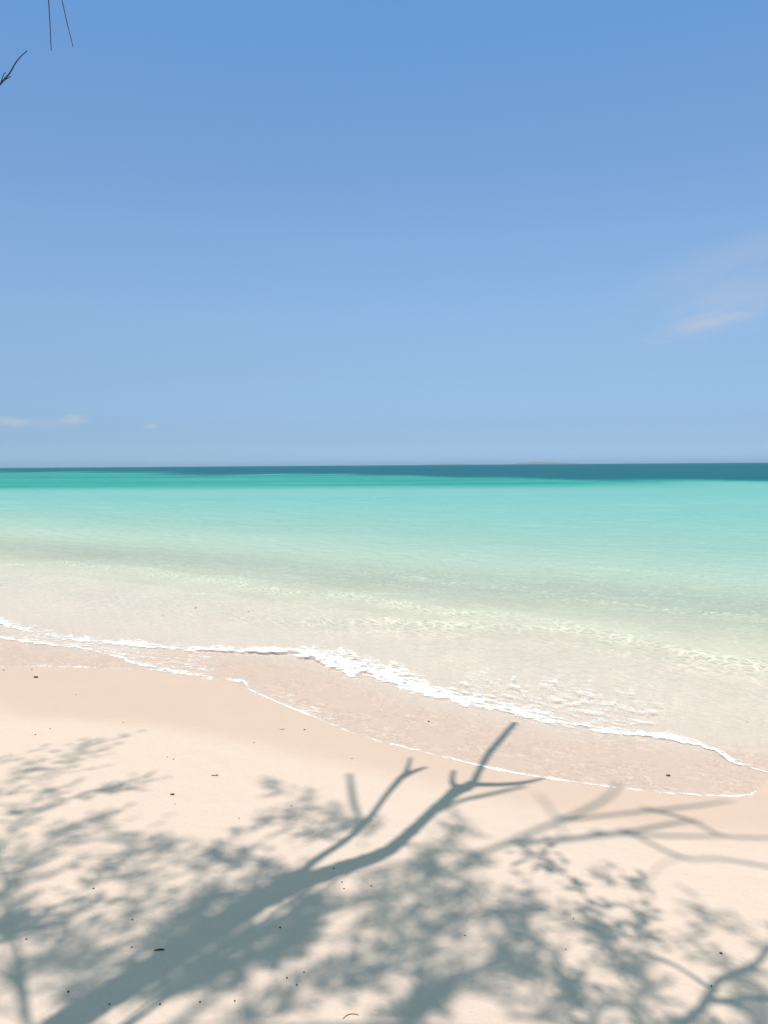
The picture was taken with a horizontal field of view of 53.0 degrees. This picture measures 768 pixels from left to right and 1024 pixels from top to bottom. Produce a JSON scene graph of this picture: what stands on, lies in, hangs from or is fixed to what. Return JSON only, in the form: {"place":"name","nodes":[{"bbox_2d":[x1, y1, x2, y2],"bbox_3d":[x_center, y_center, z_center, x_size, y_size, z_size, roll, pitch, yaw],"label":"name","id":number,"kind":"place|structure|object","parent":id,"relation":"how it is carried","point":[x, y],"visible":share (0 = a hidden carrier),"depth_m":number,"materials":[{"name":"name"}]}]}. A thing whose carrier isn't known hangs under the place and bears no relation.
{"place":"outdoors","nodes":[
{"label":"outdoors","id":0,"kind":"place"},
{"bbox_2d":[0,544,767,1023],"bbox_3d":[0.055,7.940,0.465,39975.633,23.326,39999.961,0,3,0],"label":"beach sand","id":1,"kind":"structure","parent":0,"point":[474,894],"depth_m":4.58,"materials":[{"name":"beige sand"}]},
{"bbox_2d":[0,0,72,84],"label":"beach tree","id":2,"kind":"object","parent":1,"relation":"on","point":[4,79],"visible":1,"depth_m":1.55,"materials":[{"name":"green plant"}]},
{"bbox_2d":[0,462,767,617],"bbox_3d":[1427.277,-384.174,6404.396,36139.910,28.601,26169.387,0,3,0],"label":"sea","id":3,"kind":"structure","parent":0,"point":[684,531],"depth_m":30.68,"materials":[{"name":"liquid"}]},
{"bbox_2d":[0,617,766,796],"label":"sea foam","id":4,"kind":"object","parent":3,"relation":"on","point":[426,690],"visible":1,"depth_m":7.72,"materials":[{"name":"white"}]},
{"bbox_2d":[433,464,470,464],"bbox_3d":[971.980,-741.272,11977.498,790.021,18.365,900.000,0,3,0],"label":"distant island","id":5,"kind":"structure","parent":3,"relation":"on","point":[451,464],"depth_m":11626.40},
{"bbox_2d":[517,462,581,463],"bbox_3d":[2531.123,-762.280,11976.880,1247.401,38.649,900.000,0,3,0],"label":"distant island","id":6,"kind":"structure","parent":3,"relation":"on","point":[547,463],"depth_m":11645.91,"materials":[{"name":"grey"}]},
{"bbox_2d":[0,0,767,467],"label":"sky","id":7,"kind":"structure","parent":0,"point":[233,232],"materials":[{"name":"blue"}]}
]}

